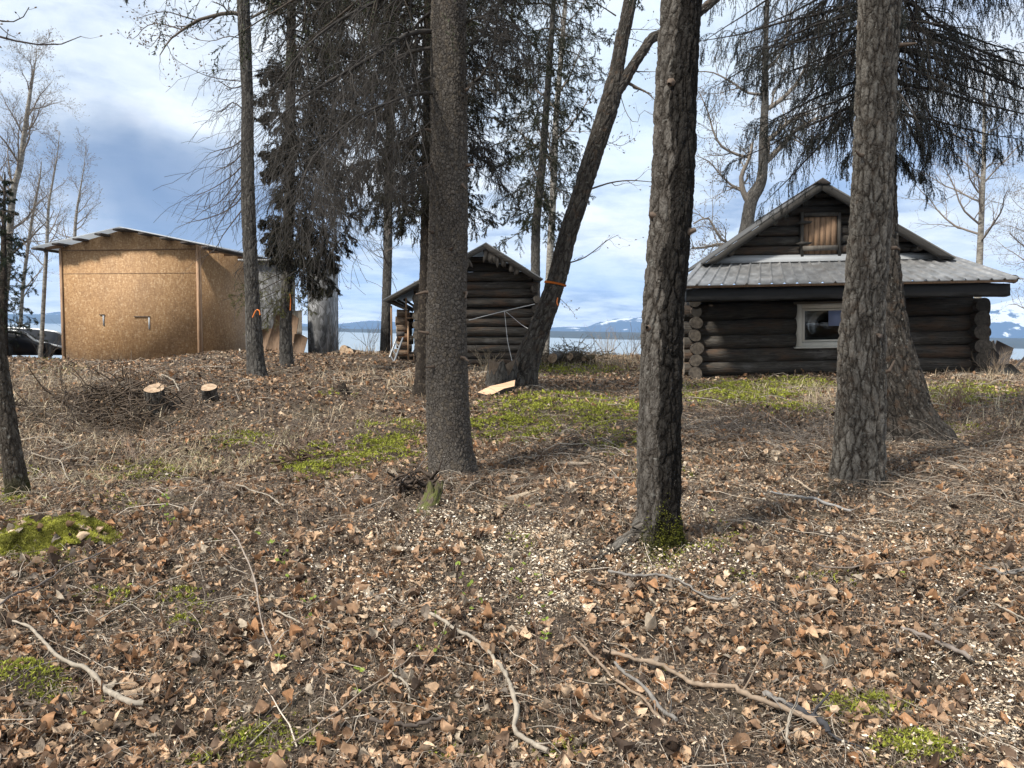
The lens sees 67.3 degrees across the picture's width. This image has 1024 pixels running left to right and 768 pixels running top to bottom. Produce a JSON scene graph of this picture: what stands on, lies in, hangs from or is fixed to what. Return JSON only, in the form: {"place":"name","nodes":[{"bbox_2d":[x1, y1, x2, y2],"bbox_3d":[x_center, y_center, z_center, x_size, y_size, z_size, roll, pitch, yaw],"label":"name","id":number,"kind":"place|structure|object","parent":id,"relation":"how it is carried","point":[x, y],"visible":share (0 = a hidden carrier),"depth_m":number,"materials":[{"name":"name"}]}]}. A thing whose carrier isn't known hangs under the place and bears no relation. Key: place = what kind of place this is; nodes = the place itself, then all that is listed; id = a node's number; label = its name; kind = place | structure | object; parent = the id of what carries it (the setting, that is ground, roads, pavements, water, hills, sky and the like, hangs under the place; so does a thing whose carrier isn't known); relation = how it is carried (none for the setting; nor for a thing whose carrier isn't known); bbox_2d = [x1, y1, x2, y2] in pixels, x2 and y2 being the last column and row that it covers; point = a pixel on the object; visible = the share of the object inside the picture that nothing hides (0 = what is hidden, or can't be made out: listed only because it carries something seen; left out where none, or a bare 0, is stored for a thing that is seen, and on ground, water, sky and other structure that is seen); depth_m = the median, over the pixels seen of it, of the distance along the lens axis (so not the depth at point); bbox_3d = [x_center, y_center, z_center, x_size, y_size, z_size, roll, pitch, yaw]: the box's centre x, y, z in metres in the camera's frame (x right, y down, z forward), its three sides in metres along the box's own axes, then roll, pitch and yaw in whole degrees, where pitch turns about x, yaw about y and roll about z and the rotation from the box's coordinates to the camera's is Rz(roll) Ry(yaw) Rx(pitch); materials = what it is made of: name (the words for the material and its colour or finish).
{"place":"outdoors","nodes":[
{"label":"outdoors","id":0,"kind":"place"},
{"bbox_2d":[0,348,1023,767],"bbox_3d":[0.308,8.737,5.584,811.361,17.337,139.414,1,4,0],"label":"ground","id":1,"kind":"structure","parent":0,"point":[558,631],"depth_m":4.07,"materials":[{"name":"plant"}]},
{"bbox_2d":[0,172,48,355],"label":"spruce tree","id":2,"kind":"object","parent":1,"relation":"on","point":[4,288],"visible":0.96,"depth_m":20.84,"materials":[{"name":"green plant"}]},
{"bbox_2d":[8,327,61,357],"bbox_3d":[-14.118,-1.192,21.988,4.247,0.862,1.874,1,4,0],"label":"boat","id":3,"kind":"object","parent":1,"relation":"on","point":[24,343],"visible":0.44,"depth_m":21.37,"materials":[{"name":"rubber"}]},
{"bbox_2d":[13,139,64,356],"bbox_3d":[-15.092,-3.718,23.915,2.344,7.680,1.748,3,4,25],"label":"bare tree","id":4,"kind":"object","parent":1,"relation":"on","point":[25,262],"visible":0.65,"depth_m":23.79,"materials":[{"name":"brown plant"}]},
{"bbox_2d":[1,116,84,358],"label":"bare tree","id":5,"kind":"object","parent":1,"relation":"on","point":[43,300],"visible":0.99,"depth_m":20.78,"materials":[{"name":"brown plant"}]},
{"bbox_2d":[0,28,89,302],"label":"bare tree","id":6,"kind":"object","parent":1,"relation":"on","point":[19,160],"visible":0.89,"depth_m":21.55,"materials":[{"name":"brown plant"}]},
{"bbox_2d":[28,323,67,357],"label":"bare bush","id":7,"kind":"object","parent":1,"relation":"on","point":[50,346],"visible":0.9,"depth_m":20.31,"materials":[{"name":"brown plant"}]},
{"bbox_2d":[0,7,102,495],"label":"cottonwood tree","id":8,"kind":"object","parent":1,"relation":"on","point":[14,470],"visible":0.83,"depth_m":5.49,"materials":[{"name":"brown plant"}]},
{"bbox_2d":[0,507,122,559],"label":"moss mound","id":9,"kind":"object","parent":1,"relation":"on","point":[70,526],"visible":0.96,"depth_m":4.56,"materials":[{"name":"green plant"}]},
{"bbox_2d":[24,129,104,241],"bbox_3d":[-13.704,-3.877,23.657,2.398,8.043,1.522,1,4,0],"label":"bare tree","id":10,"kind":"object","parent":1,"relation":"on","point":[75,228],"visible":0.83,"depth_m":23.66,"materials":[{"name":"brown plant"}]},
{"bbox_2d":[0,538,140,605],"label":"fallen branch","id":11,"kind":"object","parent":1,"relation":"on","point":[28,589],"visible":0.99,"depth_m":4.11,"materials":[{"name":"wood"}]},
{"bbox_2d":[12,620,148,705],"bbox_3d":[-1.905,1.211,3.302,1.051,0.182,0.136,4,5,34],"label":"fallen branch","id":12,"kind":"object","parent":1,"relation":"on","point":[107,690],"visible":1,"depth_m":3.21,"materials":[{"name":"wood"}]},
{"bbox_2d":[13,350,194,445],"bbox_3d":[-5.025,0.134,8.841,3.080,1.030,2.308,0,4,-20],"label":"dead bramble","id":13,"kind":"object","parent":1,"relation":"on","point":[74,424],"visible":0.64,"depth_m":8.84,"materials":[{"name":"plant"}]},
{"bbox_2d":[11,359,242,432],"bbox_3d":[-4.857,0.143,9.387,3.156,0.889,1.385,1,4,0],"label":"root tangle","id":14,"kind":"object","parent":1,"relation":"on","point":[105,389],"visible":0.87,"depth_m":9.35,"materials":[{"name":"wood"}]},
{"bbox_2d":[111,431,168,462],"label":"bare bush","id":15,"kind":"object","parent":1,"relation":"on","point":[132,448],"visible":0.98,"depth_m":7.58,"materials":[{"name":"brown plant"}]},
{"bbox_2d":[31,227,265,360],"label":"chipboard shed","id":16,"kind":"structure","parent":1,"relation":"on","point":[124,291],"depth_m":20.45,"materials":[{"name":"brown wood"}]},
{"bbox_2d":[96,555,204,620],"bbox_3d":[-1.882,1.032,3.999,0.156,0.196,0.674,4,5,32],"label":"fallen stick","id":17,"kind":"object","parent":1,"relation":"on","point":[143,592],"visible":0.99,"depth_m":3.94,"materials":[{"name":"wood"}]},
{"bbox_2d":[143,383,166,414],"bbox_3d":[-4.403,0.183,9.531,0.305,0.374,0.312,-1,4,-30],"label":"stump","id":18,"kind":"object","parent":1,"relation":"on","point":[156,397],"visible":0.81,"depth_m":9.43,"materials":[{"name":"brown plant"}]},
{"bbox_2d":[157,489,174,544],"bbox_3d":[-2.071,0.826,4.606,0.092,0.393,0.081,4,5,32],"label":"sapling","id":19,"kind":"object","parent":1,"relation":"on","point":[167,497],"visible":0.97,"depth_m":4.59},
{"bbox_2d":[111,0,289,377],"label":"cottonwood tree","id":20,"kind":"object","parent":1,"relation":"on","point":[255,362],"visible":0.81,"depth_m":11.77,"materials":[{"name":"grey plant"}]},
{"bbox_2d":[201,384,218,403],"bbox_3d":[-3.826,0.132,9.773,0.216,0.272,0.263,0,4,-13],"label":"stump","id":21,"kind":"object","parent":1,"relation":"on","point":[208,391],"visible":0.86,"depth_m":9.69,"materials":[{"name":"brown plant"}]},
{"bbox_2d":[228,527,271,651],"bbox_3d":[-1.383,1.023,3.975,0.136,0.238,1.546,0,4,-23],"label":"fallen stick","id":22,"kind":"object","parent":1,"relation":"on","point":[268,643],"visible":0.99,"depth_m":3.96,"materials":[{"name":"wood"}]},
{"bbox_2d":[262,328,271,349],"bbox_3d":[-5.944,-1.004,18.464,0.316,0.666,0.163,1,4,0],"label":"board","id":23,"kind":"object","parent":1,"relation":"on","point":[265,335],"visible":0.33,"depth_m":18.47,"materials":[{"name":"brown wood"}]},
{"bbox_2d":[236,484,300,506],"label":"fallen stick","id":24,"kind":"object","parent":1,"relation":"on","point":[276,501],"visible":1,"depth_m":5.49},
{"bbox_2d":[266,314,298,352],"bbox_3d":[-5.460,-1.147,18.191,0.780,1.016,0.243,1,4,0],"label":"board","id":25,"kind":"object","parent":1,"relation":"on","point":[273,341],"visible":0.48,"depth_m":18.18,"materials":[{"name":"brown wood"}]},
{"bbox_2d":[255,531,315,672],"bbox_3d":[-0.951,0.936,3.247,0.256,0.659,0.133,-1,4,-27],"label":"sapling","id":26,"kind":"object","parent":1,"relation":"on","point":[285,562],"visible":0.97,"depth_m":3.25,"materials":[{"name":"wood"}]},
{"bbox_2d":[273,310,301,334],"bbox_3d":[-5.412,-1.227,18.548,0.723,1.113,0.163,1,4,0],"label":"board","id":27,"kind":"object","parent":1,"relation":"on","point":[298,314],"visible":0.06,"depth_m":18.55,"materials":[{"name":"grey wood"}]},
{"bbox_2d":[238,259,342,354],"bbox_3d":[-5.546,-1.563,19.397,2.165,3.026,1.600,1,4,0],"label":"plywood hut","id":28,"kind":"object","parent":1,"relation":"on","point":[320,336],"visible":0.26,"depth_m":18.75,"materials":[{"name":"wood"}]},
{"bbox_2d":[267,430,325,449],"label":"bare bush","id":29,"kind":"object","parent":1,"relation":"on","point":[270,435],"visible":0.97,"depth_m":8.02,"materials":[{"name":"brown plant"}]},
{"bbox_2d":[293,334,307,353],"bbox_3d":[-4.930,-0.905,17.865,0.344,0.513,0.158,1,4,0],"label":"board","id":30,"kind":"object","parent":1,"relation":"on","point":[299,343],"visible":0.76,"depth_m":17.86,"materials":[{"name":"brown wood"}]},
{"bbox_2d":[265,443,337,469],"bbox_3d":[-1.992,0.708,7.397,0.577,0.263,0.503,3,4,19],"label":"root tangle","id":31,"kind":"object","parent":1,"relation":"on","point":[289,459],"visible":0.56,"depth_m":7.39,"materials":[{"name":"wood"}]},
{"bbox_2d":[275,606,331,629],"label":"fallen stick","id":32,"kind":"object","parent":1,"relation":"on","point":[285,615],"visible":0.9,"depth_m":3.70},
{"bbox_2d":[228,0,422,366],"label":"spruce tree","id":33,"kind":"object","parent":1,"relation":"on","point":[288,265],"visible":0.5,"depth_m":13.07,"materials":[{"name":"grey plant"}]},
{"bbox_2d":[338,381,348,394],"bbox_3d":[-2.291,0.071,10.452,0.144,0.226,0.147,2,4,11],"label":"stump","id":34,"kind":"object","parent":1,"relation":"on","point":[343,387],"visible":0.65,"depth_m":10.39,"materials":[{"name":"wood"}]},
{"bbox_2d":[291,648,417,746],"bbox_3d":[-0.570,1.231,3.107,0.162,0.244,0.782,3,4,24],"label":"fallen stick","id":35,"kind":"object","parent":1,"relation":"on","point":[340,709],"visible":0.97,"depth_m":3.01,"materials":[{"name":"wood"}]},
{"bbox_2d":[342,314,381,350],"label":"bare bush","id":36,"kind":"object","parent":1,"relation":"on","point":[370,335],"visible":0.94,"depth_m":19.45,"materials":[{"name":"grey plant"}]},
{"bbox_2d":[344,13,402,353],"bbox_3d":[-3.275,-8.247,19.486,4.057,15.288,3.250,-2,5,-41],"label":"cottonwood tree","id":37,"kind":"object","parent":1,"relation":"on","point":[385,341],"visible":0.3,"depth_m":19.78,"materials":[{"name":"grey plant"}]},
{"bbox_2d":[124,0,644,476],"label":"spruce tree","id":38,"kind":"object","parent":1,"relation":"on","point":[449,439],"visible":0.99,"depth_m":5.94,"materials":[{"name":"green plant"}]},
{"bbox_2d":[389,331,404,360],"bbox_3d":[-2.489,-0.761,16.305,0.237,0.706,0.635,2,4,14],"label":"step ladder","id":39,"kind":"object","parent":1,"relation":"on","point":[398,333],"visible":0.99,"depth_m":16.38,"materials":[{"name":"metal"}]},
{"bbox_2d":[394,349,406,356],"bbox_3d":[-2.434,-0.686,16.871,0.287,0.178,0.191,0,4,-14],"label":"firewood log","id":40,"kind":"object","parent":1,"relation":"on","point":[402,352],"visible":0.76,"depth_m":16.80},
{"bbox_2d":[396,341,406,347],"bbox_3d":[-2.410,-0.865,16.863,0.261,0.174,0.199,0,4,-16],"label":"firewood log","id":41,"kind":"object","parent":40,"relation":"on","point":[404,344],"visible":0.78,"depth_m":16.79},
{"bbox_2d":[397,333,409,340],"bbox_3d":[-2.383,-1.040,16.844,0.280,0.197,0.222,0,4,-15],"label":"firewood log","id":42,"kind":"object","parent":41,"relation":"on","point":[399,338],"visible":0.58,"depth_m":16.76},
{"bbox_2d":[396,325,406,332],"bbox_3d":[-2.400,-1.209,16.830,0.266,0.191,0.203,0,4,-15],"label":"firewood log","id":43,"kind":"object","parent":42,"relation":"on","point":[401,328],"visible":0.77,"depth_m":16.75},
{"bbox_2d":[395,316,407,325],"bbox_3d":[-2.415,-1.376,16.826,0.276,0.204,0.179,0,4,-12],"label":"firewood log","id":44,"kind":"object","parent":43,"relation":"on","point":[399,320],"visible":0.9,"depth_m":16.76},
{"bbox_2d":[397,309,409,316],"bbox_3d":[-2.380,-1.544,16.816,0.280,0.167,0.192,0,4,-12],"label":"firewood log","id":45,"kind":"object","parent":44,"relation":"on","point":[400,313],"visible":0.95,"depth_m":16.75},
{"bbox_2d":[369,716,444,735],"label":"fallen stick","id":46,"kind":"object","parent":1,"relation":"on","point":[397,723],"visible":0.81,"depth_m":2.95,"materials":[{"name":"wood"}]},
{"bbox_2d":[388,669,434,704],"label":"fallen stick","id":47,"kind":"object","parent":1,"relation":"on","point":[403,680],"visible":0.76,"depth_m":3.15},
{"bbox_2d":[379,460,452,499],"bbox_3d":[-0.672,0.690,5.549,0.515,0.253,0.495,-1,5,-35],"label":"root tangle","id":48,"kind":"object","parent":1,"relation":"on","point":[412,479],"visible":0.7,"depth_m":5.53,"materials":[{"name":"wood"}]},
{"bbox_2d":[276,0,560,395],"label":"spruce tree","id":49,"kind":"object","parent":1,"relation":"on","point":[419,385],"visible":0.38,"depth_m":10.12,"materials":[{"name":"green plant"}]},
{"bbox_2d":[413,480,443,515],"bbox_3d":[-0.559,0.784,5.172,0.139,0.239,0.266,4,5,35],"label":"rotten snag","id":50,"kind":"object","parent":1,"relation":"on","point":[431,497],"visible":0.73,"depth_m":5.19,"materials":[{"name":"wood"}]},
{"bbox_2d":[419,561,482,680],"bbox_3d":[-0.252,1.008,3.138,0.286,0.586,0.106,0,4,-14],"label":"sapling","id":51,"kind":"object","parent":1,"relation":"on","point":[467,585],"visible":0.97,"depth_m":3.15,"materials":[{"name":"wood"}]},
{"bbox_2d":[383,242,542,367],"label":"log shed","id":52,"kind":"structure","parent":1,"relation":"on","point":[498,281],"depth_m":16.88,"materials":[{"name":"brown wood"}]},
{"bbox_2d":[470,345,504,369],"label":"bare bush","id":53,"kind":"object","parent":1,"relation":"on","point":[485,358],"visible":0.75,"depth_m":16.29,"materials":[{"name":"brown plant"}]},
{"bbox_2d":[429,612,550,752],"bbox_3d":[-0.084,1.221,3.266,0.198,0.198,1.037,-1,5,-31],"label":"fallen stick","id":54,"kind":"object","parent":1,"relation":"on","point":[523,737],"visible":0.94,"depth_m":3.10,"materials":[{"name":"wood"}]},
{"bbox_2d":[477,380,514,395],"bbox_3d":[-0.173,0.098,10.694,0.292,0.292,0.744,5,5,42],"label":"split log","id":55,"kind":"object","parent":1,"relation":"on","point":[502,388],"visible":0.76,"depth_m":10.64,"materials":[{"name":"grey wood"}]},
{"bbox_2d":[485,358,518,386],"bbox_3d":[-0.180,-0.145,11.722,0.552,0.500,0.508,1,4,0],"label":"stump","id":56,"kind":"object","parent":1,"relation":"on","point":[500,372],"visible":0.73,"depth_m":11.59,"materials":[{"name":"wood"}]},
{"bbox_2d":[0,356,1022,767],"bbox_3d":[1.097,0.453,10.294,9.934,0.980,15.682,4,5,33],"label":"moss cover","id":57,"kind":"object","parent":1,"relation":"on","point":[516,419],"visible":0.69,"depth_m":7.29,"materials":[{"name":"plant"}]},
{"bbox_2d":[0,365,1023,767],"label":"wood chips","id":58,"kind":"object","parent":1,"relation":"on","point":[990,729],"visible":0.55,"depth_m":4.17,"materials":[{"name":"wood"}]},
{"bbox_2d":[0,339,1023,515],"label":"dry grass","id":59,"kind":"structure","parent":1,"relation":"on","point":[362,377],"depth_m":9.09,"materials":[{"name":"plant"}]},
{"bbox_2d":[505,485,547,501],"bbox_3d":[0.106,0.789,5.529,0.312,0.124,0.115,1,4,0],"label":"bark slab","id":60,"kind":"object","parent":1,"relation":"on","point":[517,496],"depth_m":5.51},
{"bbox_2d":[507,533,552,698],"bbox_3d":[0.065,0.964,3.177,0.210,0.723,0.111,0,4,-13],"label":"sapling","id":61,"kind":"object","parent":1,"relation":"on","point":[542,605],"visible":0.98,"depth_m":3.16,"materials":[{"name":"wood"}]},
{"bbox_2d":[480,0,608,352],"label":"tree","id":62,"kind":"object","parent":1,"relation":"on","point":[550,251],"visible":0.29,"depth_m":26.22,"materials":[{"name":"grey plant"}]},
{"bbox_2d":[486,0,615,302],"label":"spruce tree","id":63,"kind":"object","parent":1,"relation":"on","point":[535,221],"visible":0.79,"depth_m":19.47,"materials":[{"name":"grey plant"}]},
{"bbox_2d":[548,351,562,362],"bbox_3d":[1.026,-0.633,17.998,0.224,0.257,0.836,2,4,14],"label":"cut log","id":64,"kind":"object","parent":1,"relation":"on","point":[555,357],"visible":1,"depth_m":17.62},
{"bbox_2d":[555,461,592,466],"bbox_3d":[0.533,0.685,6.586,0.326,0.042,0.066,1,4,-11],"label":"bark slab","id":65,"kind":"object","parent":1,"relation":"on","point":[579,463],"depth_m":6.57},
{"bbox_2d":[541,334,620,365],"bbox_3d":[1.371,-0.829,18.478,2.588,0.778,2.614,1,4,0],"label":"brush pile","id":66,"kind":"object","parent":1,"relation":"on","point":[580,351],"visible":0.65,"depth_m":18.40,"materials":[{"name":"brown plant"}]},
{"bbox_2d":[585,323,621,359],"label":"bare bush","id":67,"kind":"object","parent":1,"relation":"on","point":[607,344],"visible":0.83,"depth_m":19.52,"materials":[{"name":"grey plant"}]},
{"bbox_2d":[514,0,719,387],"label":"cottonwood tree","id":68,"kind":"object","parent":1,"relation":"on","point":[528,356],"visible":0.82,"depth_m":11.72,"materials":[{"name":"brown plant"}]},
{"bbox_2d":[573,635,675,725],"bbox_3d":[0.478,1.236,3.209,0.086,0.140,0.737,-1,4,-26],"label":"fallen stick","id":69,"kind":"object","parent":1,"relation":"on","point":[621,682],"visible":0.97,"depth_m":3.23,"materials":[{"name":"wood"}]},
{"bbox_2d":[611,323,640,358],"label":"bare bush","id":70,"kind":"object","parent":1,"relation":"on","point":[633,348],"visible":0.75,"depth_m":19.42,"materials":[{"name":"grey plant"}]},
{"bbox_2d":[589,0,702,562],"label":"cottonwood tree","id":71,"kind":"object","parent":1,"relation":"on","point":[658,522],"visible":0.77,"depth_m":4.48,"materials":[{"name":"grey plant"}]},
{"bbox_2d":[614,661,677,720],"bbox_3d":[0.551,1.239,3.170,0.061,0.201,0.484,0,4,-18],"label":"fallen stick","id":72,"kind":"object","parent":1,"relation":"on","point":[652,698],"visible":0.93,"depth_m":3.15,"materials":[{"name":"wood"}]},
{"bbox_2d":[608,563,757,600],"bbox_3d":[0.890,1.051,4.037,0.771,0.165,0.152,3,4,26],"label":"fallen branch","id":73,"kind":"object","parent":1,"relation":"on","point":[657,574],"visible":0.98,"depth_m":4.07,"materials":[{"name":"wood"}]},
{"bbox_2d":[602,648,823,726],"bbox_3d":[0.826,1.192,3.222,0.952,0.168,0.121,4,5,35],"label":"fallen stick","id":74,"kind":"object","parent":1,"relation":"on","point":[749,695],"visible":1,"depth_m":3.17,"materials":[{"name":"wood"}]},
{"bbox_2d":[707,397,759,415],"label":"bare bush","id":75,"kind":"object","parent":1,"relation":"on","point":[749,409],"visible":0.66,"depth_m":9.60,"materials":[{"name":"brown plant"}]},
{"bbox_2d":[649,0,852,283],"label":"bare tree","id":76,"kind":"object","parent":1,"relation":"on","point":[751,196],"visible":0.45,"depth_m":24.49,"materials":[{"name":"grey plant"}]},
{"bbox_2d":[553,388,1022,477],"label":"twig heap","id":77,"kind":"object","parent":1,"relation":"on","point":[784,430],"visible":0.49,"depth_m":7.83,"materials":[{"name":"wood"}]},
{"bbox_2d":[762,690,823,717],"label":"fallen stick","id":78,"kind":"object","parent":1,"relation":"on","point":[769,694],"visible":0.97,"depth_m":3.06,"materials":[{"name":"wood"}]},
{"bbox_2d":[779,687,814,744],"bbox_3d":[1.079,1.262,2.930,0.253,0.113,0.113,-2,5,-39],"label":"fallen branch","id":79,"kind":"object","parent":1,"relation":"on","point":[787,726],"visible":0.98,"depth_m":2.90,"materials":[{"name":"wood"}]},
{"bbox_2d":[770,491,853,511],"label":"fallen stick","id":80,"kind":"object","parent":1,"relation":"on","point":[821,501],"visible":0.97,"depth_m":5.54,"materials":[{"name":"wood"}]},
{"bbox_2d":[770,520,859,541],"bbox_3d":[1.886,0.944,4.908,0.538,0.160,0.303,1,4,0],"label":"fallen branch","id":81,"kind":"object","parent":1,"relation":"on","point":[843,534],"visible":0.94,"depth_m":4.92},
{"bbox_2d":[797,380,836,404],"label":"bare bush","id":82,"kind":"object","parent":1,"relation":"on","point":[824,399],"visible":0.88,"depth_m":11.01,"materials":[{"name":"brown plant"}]},
{"bbox_2d":[785,684,871,753],"bbox_3d":[1.201,1.243,2.920,0.098,0.201,0.332,-1,5,-33],"label":"fallen branch","id":83,"kind":"object","parent":1,"relation":"on","point":[822,722],"visible":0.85,"depth_m":2.93,"materials":[{"name":"wood"}]},
{"bbox_2d":[683,178,1023,379],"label":"log cabin","id":84,"kind":"object","parent":1,"relation":"on","point":[741,327],"visible":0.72,"depth_m":15.73,"materials":[{"name":"brown wood"}]},
{"bbox_2d":[793,301,841,348],"bbox_3d":[6.476,-1.228,15.922,1.317,1.013,0.290,2,4,5],"label":"window","id":85,"kind":"structure","parent":84,"relation":"in","point":[818,322],"depth_m":15.86,"materials":[{"name":"white"}]},
{"bbox_2d":[699,0,1023,445],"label":"spruce tree","id":86,"kind":"object","parent":1,"relation":"on","point":[907,396],"visible":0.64,"depth_m":7.91,"materials":[{"name":"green plant"}]},
{"bbox_2d":[807,547,928,568],"bbox_3d":[2.088,1.002,4.381,0.728,0.200,0.256,1,4,0],"label":"fallen branch","id":87,"kind":"object","parent":1,"relation":"on","point":[913,558],"visible":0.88,"depth_m":4.40,"materials":[{"name":"wood"}]},
{"bbox_2d":[827,0,916,487],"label":"cottonwood tree","id":88,"kind":"object","parent":1,"relation":"on","point":[859,436],"visible":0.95,"depth_m":6.03,"materials":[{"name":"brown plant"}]},
{"bbox_2d":[859,475,929,493],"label":"fallen stick","id":89,"kind":"object","parent":1,"relation":"on","point":[897,483],"visible":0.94,"depth_m":5.96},
{"bbox_2d":[900,626,974,660],"bbox_3d":[1.951,1.151,3.523,0.114,0.172,0.395,-1,4,-29],"label":"fallen stick","id":90,"kind":"object","parent":1,"relation":"on","point":[955,649],"visible":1,"depth_m":3.53,"materials":[{"name":"wood"}]},
{"bbox_2d":[930,374,977,407],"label":"bare bush","id":91,"kind":"object","parent":1,"relation":"on","point":[955,400],"visible":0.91,"depth_m":10.51,"materials":[{"name":"brown plant"}]},
{"bbox_2d":[897,35,1023,297],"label":"bare tree","id":92,"kind":"object","parent":1,"relation":"on","point":[981,199],"visible":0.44,"depth_m":21.61,"materials":[{"name":"grey plant"}]},
{"bbox_2d":[947,571,985,605],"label":"fallen stick","id":93,"kind":"object","parent":1,"relation":"on","point":[963,595],"visible":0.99,"depth_m":4.13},
{"bbox_2d":[948,405,1015,437],"bbox_3d":[5.067,0.401,8.404,0.547,0.350,0.837,0,4,-22],"label":"bare bush","id":94,"kind":"object","parent":1,"relation":"on","point":[979,427],"visible":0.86,"depth_m":8.35,"materials":[{"name":"brown plant"}]},
{"bbox_2d":[969,345,1013,375],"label":"bare bush","id":95,"kind":"object","parent":1,"relation":"on","point":[995,368],"visible":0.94,"depth_m":15.17,"materials":[{"name":"brown plant"}]},
{"bbox_2d":[989,348,999,367],"bbox_3d":[10.278,-0.582,16.436,0.308,0.501,0.105,1,4,0],"label":"board","id":96,"kind":"object","parent":1,"relation":"on","point":[997,356],"visible":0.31,"depth_m":16.42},
{"bbox_2d":[973,557,1023,578],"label":"fallen branch","id":97,"kind":"object","parent":1,"relation":"on","point":[1013,571],"visible":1,"depth_m":4.34,"materials":[{"name":"wood"}]},
{"bbox_2d":[995,340,1013,363],"bbox_3d":[10.853,-0.638,17.044,0.530,0.656,0.116,2,4,4],"label":"board","id":98,"kind":"object","parent":1,"relation":"on","point":[1003,346],"visible":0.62,"depth_m":17.04,"materials":[{"name":"wood"}]},
{"bbox_2d":[994,364,1020,373],"bbox_3d":[10.482,-0.313,16.233,0.631,0.226,0.064,1,4,0],"label":"board","id":99,"kind":"object","parent":1,"relation":"on","point":[1010,367],"visible":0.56,"depth_m":16.22,"materials":[{"name":"grey wood"}]},
{"bbox_2d":[0,0,1023,326],"label":"sky","id":100,"kind":"structure","parent":0,"point":[137,129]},
{"bbox_2d":[8,323,1023,359],"bbox_3d":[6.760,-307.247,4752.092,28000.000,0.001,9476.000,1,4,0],"label":"lake","id":101,"kind":"structure","parent":0,"point":[347,339],"depth_m":1014.07,"materials":[{"name":"blue liquid"}]},
{"bbox_2d":[8,314,1023,348],"bbox_3d":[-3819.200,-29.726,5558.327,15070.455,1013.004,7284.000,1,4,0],"label":"shore hill","id":102,"kind":"structure","parent":0,"point":[1017,343],"depth_m":2632.24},
{"bbox_2d":[45,297,1023,337],"bbox_3d":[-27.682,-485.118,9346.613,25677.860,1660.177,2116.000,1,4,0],"label":"snowy mountain","id":103,"kind":"structure","parent":0,"point":[1008,322],"depth_m":8758.01,"materials":[{"name":"snow"}]},
{"bbox_2d":[967,176,1023,319],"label":"bare tree","id":104,"kind":"object","parent":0,"point":[1015,238],"visible":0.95,"depth_m":20.00,"materials":[{"name":"grey plant"}]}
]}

